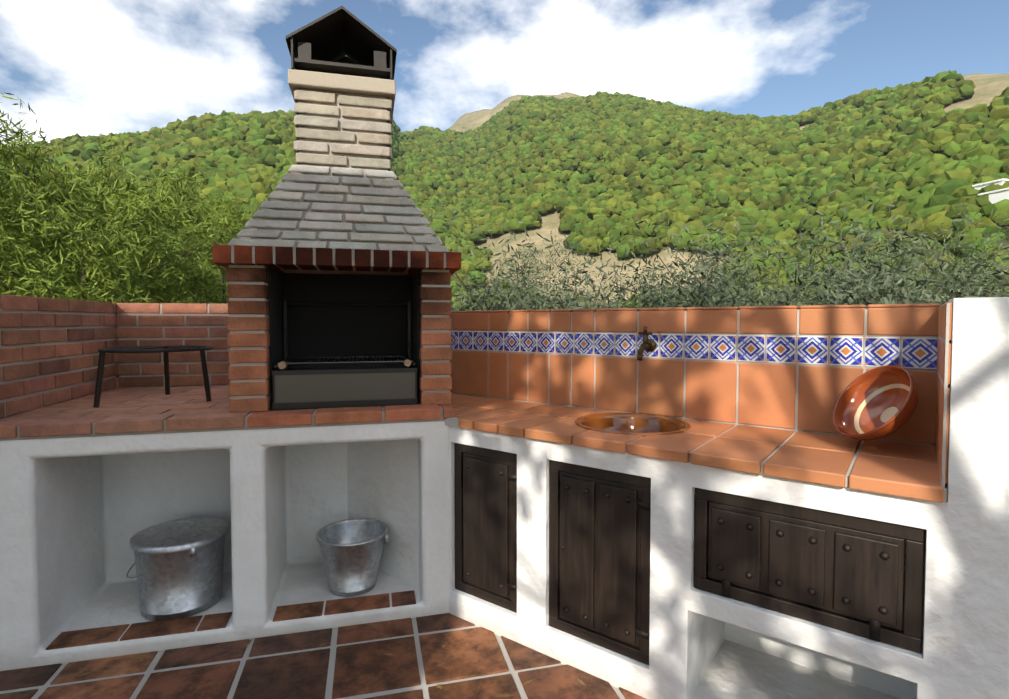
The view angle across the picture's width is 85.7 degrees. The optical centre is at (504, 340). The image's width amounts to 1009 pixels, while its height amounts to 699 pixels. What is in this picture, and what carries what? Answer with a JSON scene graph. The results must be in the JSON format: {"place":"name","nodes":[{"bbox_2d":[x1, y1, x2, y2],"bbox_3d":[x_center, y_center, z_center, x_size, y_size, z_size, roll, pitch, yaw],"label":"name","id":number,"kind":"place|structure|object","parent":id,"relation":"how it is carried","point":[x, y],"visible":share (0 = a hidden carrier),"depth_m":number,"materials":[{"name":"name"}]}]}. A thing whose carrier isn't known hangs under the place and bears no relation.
{"place":"outdoors","nodes":[
{"label":"outdoors","id":0,"kind":"place"},
{"bbox_2d":[4,133,175,301],"bbox_3d":[-5.100,0.647,6.920,3.750,6.260,3.782,-1,2,-14],"label":"bush","id":1,"kind":"object","parent":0,"point":[105,159],"depth_m":6.49,"materials":[{"name":"green plant"}]},
{"bbox_2d":[0,156,185,387],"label":"bush","id":2,"kind":"object","parent":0,"point":[53,210],"depth_m":4.89,"materials":[{"name":"green plant"}]},
{"bbox_2d":[0,92,231,388],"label":"bush","id":3,"kind":"object","parent":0,"point":[100,244],"depth_m":3.84,"materials":[{"name":"green plant"}]},
{"bbox_2d":[98,160,266,387],"bbox_3d":[-2.745,1.022,5.758,3.316,5.592,3.759,-1,2,-14],"label":"bush","id":4,"kind":"object","parent":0,"point":[209,292],"depth_m":5.12,"materials":[{"name":"green plant"}]},
{"bbox_2d":[174,186,265,303],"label":"bush","id":5,"kind":"object","parent":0,"point":[218,205],"depth_m":9.37,"materials":[{"name":"green plant"}]},
{"bbox_2d":[272,301,416,408],"bbox_3d":[-0.743,0.049,2.586,0.617,0.475,0.380,-1,2,-14],"label":"barbecue grill","id":6,"kind":"object","parent":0,"point":[329,387],"depth_m":2.43,"materials":[{"name":"black metal"}]},
{"bbox_2d":[278,359,410,368],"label":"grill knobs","id":7,"kind":"object","parent":6,"relation":"attached to","point":[283,364],"visible":0.98,"depth_m":2.33,"materials":[{"name":"silver metal"}]},
{"bbox_2d":[0,0,1008,144],"label":"sky","id":8,"kind":"structure","parent":0,"point":[83,67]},
{"bbox_2d":[449,73,1008,307],"bbox_3d":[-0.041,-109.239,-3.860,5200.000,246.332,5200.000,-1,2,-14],"label":"hillside ground","id":9,"kind":"structure","parent":0,"point":[988,88],"depth_m":202.87,"materials":[{"name":"soil"}]},
{"bbox_2d":[0,618,624,698],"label":"floor grout","id":10,"kind":"object","parent":9,"relation":"on","point":[423,686],"depth_m":2.03,"materials":[{"name":"beige"}]},
{"bbox_2d":[0,613,645,698],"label":"floor tiles","id":11,"kind":"object","parent":10,"relation":"on","point":[365,668],"visible":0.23,"depth_m":2.02,"materials":[{"name":"brown tile"}]},
{"bbox_2d":[0,421,448,670],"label":"plaster counter base","id":12,"kind":"object","parent":11,"relation":"on","point":[77,514],"visible":0.58,"depth_m":2.34,"materials":[{"name":"paint"}]},
{"bbox_2d":[126,517,227,620],"bbox_3d":[-1.428,0.978,2.405,0.374,0.363,0.374,-1,2,-14],"label":"ash bucket with lid","id":13,"kind":"object","parent":12,"relation":"on","point":[178,563],"visible":1,"depth_m":2.28,"materials":[{"name":"metal"}]},
{"bbox_2d":[0,386,444,440],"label":"countertop grout","id":14,"kind":"object","parent":12,"relation":"on","point":[164,431],"visible":0.22,"depth_m":2.19,"materials":[{"name":"beige"}]},
{"bbox_2d":[0,385,455,437],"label":"countertop","id":15,"kind":"structure","parent":12,"relation":"on","point":[117,411],"depth_m":2.28,"materials":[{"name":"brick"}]},
{"bbox_2d":[93,345,212,407],"bbox_3d":[-1.659,0.162,2.633,0.482,0.258,0.495,-1,2,-14],"label":"grill stand","id":16,"kind":"object","parent":15,"relation":"on","point":[148,349],"visible":1,"depth_m":2.58,"materials":[{"name":"grey metal"}]},
{"bbox_2d":[0,246,449,417],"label":"brick mortar","id":17,"kind":"object","parent":15,"relation":"on","point":[337,271],"visible":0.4,"depth_m":2.49,"materials":[{"name":"beige"}]},
{"bbox_2d":[0,245,460,417],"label":"brickwork","id":18,"kind":"object","parent":15,"relation":"on","point":[284,257],"visible":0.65,"depth_m":2.47,"materials":[{"name":"brown brick"}]},
{"bbox_2d":[239,88,433,251],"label":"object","id":19,"kind":"object","parent":18,"relation":"on","point":[340,117],"visible":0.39,"depth_m":2.45,"materials":[{"name":"grey concrete"}]},
{"bbox_2d":[228,90,448,252],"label":"hood stones","id":20,"kind":"object","parent":18,"relation":"on","point":[274,206],"visible":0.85,"depth_m":2.42,"materials":[{"name":"grey stone"}]},
{"bbox_2d":[288,69,395,124],"bbox_3d":[-0.767,-1.158,2.615,0.460,0.065,0.410,-1,2,-14],"label":"chimney crown","id":21,"kind":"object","parent":20,"relation":"on","point":[313,80],"depth_m":2.42},
{"bbox_2d":[285,6,396,79],"bbox_3d":[-0.767,-1.335,2.606,0.470,0.290,0.435,-1,2,-14],"label":"chimney cowl","id":22,"kind":"object","parent":21,"relation":"on","point":[342,40],"visible":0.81,"depth_m":2.48,"materials":[{"name":"black metal"}]},
{"bbox_2d":[268,267,420,409],"bbox_3d":[-0.761,-0.054,2.629,1.000,0.689,0.580,-1,2,-14],"label":"barbecue firebox","id":23,"kind":"object","parent":15,"relation":"on","point":[314,330],"visible":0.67,"depth_m":2.77,"materials":[{"name":"black metal"}]},
{"bbox_2d":[46,590,415,649],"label":"niche floor tiles","id":24,"kind":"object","parent":12,"relation":"on","point":[75,638],"depth_m":2.25,"materials":[{"name":"tile"}]},
{"bbox_2d":[316,519,388,596],"bbox_3d":[-0.713,1.024,2.555,0.321,0.260,0.321,2,3,44],"label":"metal bucket","id":25,"kind":"object","parent":12,"relation":"on","point":[351,551],"visible":1,"depth_m":2.46,"materials":[{"name":"metal"}]},
{"bbox_2d":[76,640,585,696],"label":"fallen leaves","id":26,"kind":"object","parent":11,"relation":"on","point":[141,657],"visible":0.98,"depth_m":2.00,"materials":[{"name":"brown plant"}]},
{"bbox_2d":[347,297,1008,698],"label":"white plaster wall","id":27,"kind":"structure","parent":11,"relation":"on","point":[705,645],"depth_m":1.79,"materials":[{"name":"paint"}]},
{"bbox_2d":[454,443,924,664],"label":"cabinet doors","id":28,"kind":"structure","parent":27,"relation":"attached to","point":[599,569],"depth_m":1.88,"materials":[{"name":"brown wood"}]},
{"bbox_2d":[445,303,949,502],"bbox_3d":[0.232,0.123,2.383,2.638,0.502,0.584,2,3,37],"label":"tile grout","id":29,"kind":"object","parent":27,"relation":"on","point":[451,421],"visible":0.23,"depth_m":2.19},
{"bbox_2d":[574,413,690,435],"bbox_3d":[0.517,0.416,2.222,0.462,0.169,0.462,2,3,37],"label":"sink","id":30,"kind":"object","parent":29,"relation":"in","point":[642,424],"visible":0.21,"depth_m":2.38,"materials":[{"name":"metal"}]},
{"bbox_2d":[637,326,656,360],"bbox_3d":[0.610,0.013,2.364,0.060,0.146,0.130,2,3,37],"label":"faucet","id":31,"kind":"object","parent":29,"relation":"attached to","point":[648,345],"visible":1,"depth_m":2.36,"materials":[{"name":"brown metal"}]},
{"bbox_2d":[450,331,937,368],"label":"border tiles","id":32,"kind":"object","parent":29,"relation":"attached to","point":[919,353],"visible":0.83,"depth_m":2.22,"materials":[{"name":"tile"}]},
{"bbox_2d":[450,302,952,502],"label":"counter tiles","id":33,"kind":"object","parent":29,"relation":"on","point":[767,394],"visible":0.92,"depth_m":2.12,"materials":[{"name":"orange tile"}]},
{"bbox_2d":[832,365,918,440],"bbox_3d":[1.240,0.222,1.795,0.094,0.282,0.282,36,0,-4],"label":"glazed bowl","id":34,"kind":"object","parent":29,"relation":"on","point":[877,403],"visible":1,"depth_m":1.84,"materials":[{"name":"ceramic"}]},
{"bbox_2d":[198,267,498,310],"bbox_3d":[-2.373,0.922,10.271,6.065,5.478,5.137,-1,2,-14],"label":"bush","id":35,"kind":"object","parent":9,"relation":"on","point":[227,297],"depth_m":9.04,"materials":[{"name":"green plant"}]},
{"bbox_2d":[0,70,1008,310],"bbox_3d":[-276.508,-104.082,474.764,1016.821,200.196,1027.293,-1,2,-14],"label":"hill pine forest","id":36,"kind":"object","parent":9,"relation":"on","point":[493,172],"visible":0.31,"depth_m":222.71,"materials":[{"name":"green plant"}]},
{"bbox_2d":[449,230,622,310],"bbox_3d":[0.870,0.503,14.090,5.695,6.345,7.946,0,2,14],"label":"bush","id":37,"kind":"object","parent":9,"relation":"on","point":[566,293],"depth_m":13.39,"materials":[{"name":"green plant"}]},
{"bbox_2d":[451,258,709,308],"bbox_3d":[1.190,1.003,9.854,5.411,5.341,7.097,1,2,30],"label":"bush","id":38,"kind":"object","parent":9,"relation":"on","point":[624,286],"depth_m":9.42,"materials":[{"name":"green plant"}]},
{"bbox_2d":[450,213,826,310],"bbox_3d":[0.669,1.261,5.888,4.842,5.102,6.355,-1,2,-14],"label":"bush","id":39,"kind":"object","parent":9,"relation":"on","point":[522,272],"depth_m":4.67,"materials":[{"name":"green plant"}]},
{"bbox_2d":[421,173,974,310],"bbox_3d":[2.517,1.219,5.521,6.323,5.212,4.607,-2,3,-48],"label":"bush","id":40,"kind":"object","parent":9,"relation":"on","point":[871,279],"depth_m":4.44,"materials":[{"name":"green plant"}]},
{"bbox_2d":[557,218,1008,308],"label":"bush","id":41,"kind":"object","parent":9,"relation":"on","point":[927,271],"depth_m":5.68,"materials":[{"name":"green plant"}]},
{"bbox_2d":[558,209,1008,308],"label":"bush","id":42,"kind":"object","parent":9,"relation":"on","point":[946,292],"depth_m":4.06,"materials":[{"name":"green plant"}]},
{"bbox_2d":[657,218,935,307],"bbox_3d":[7.095,0.485,12.590,7.526,6.406,6.772,-1,2,-14],"label":"bush","id":43,"kind":"object","parent":9,"relation":"on","point":[757,273],"depth_m":11.62,"materials":[{"name":"green plant"}]},
{"bbox_2d":[740,219,1008,305],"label":"bush","id":44,"kind":"object","parent":9,"relation":"on","point":[1006,239],"depth_m":6.25,"materials":[{"name":"green plant"}]},
{"bbox_2d":[791,279,1008,305],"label":"bush","id":45,"kind":"object","parent":9,"relation":"on","point":[923,301],"depth_m":4.58,"materials":[{"name":"green plant"}]},
{"bbox_2d":[813,202,1008,303],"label":"bush","id":46,"kind":"object","parent":9,"relation":"on","point":[967,256],"depth_m":10.61,"materials":[{"name":"green plant"}]},
{"bbox_2d":[972,179,1008,203],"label":"white houses","id":47,"kind":"structure","parent":9,"relation":"on","point":[995,196],"depth_m":125.14,"materials":[{"name":"paint"}]}
]}

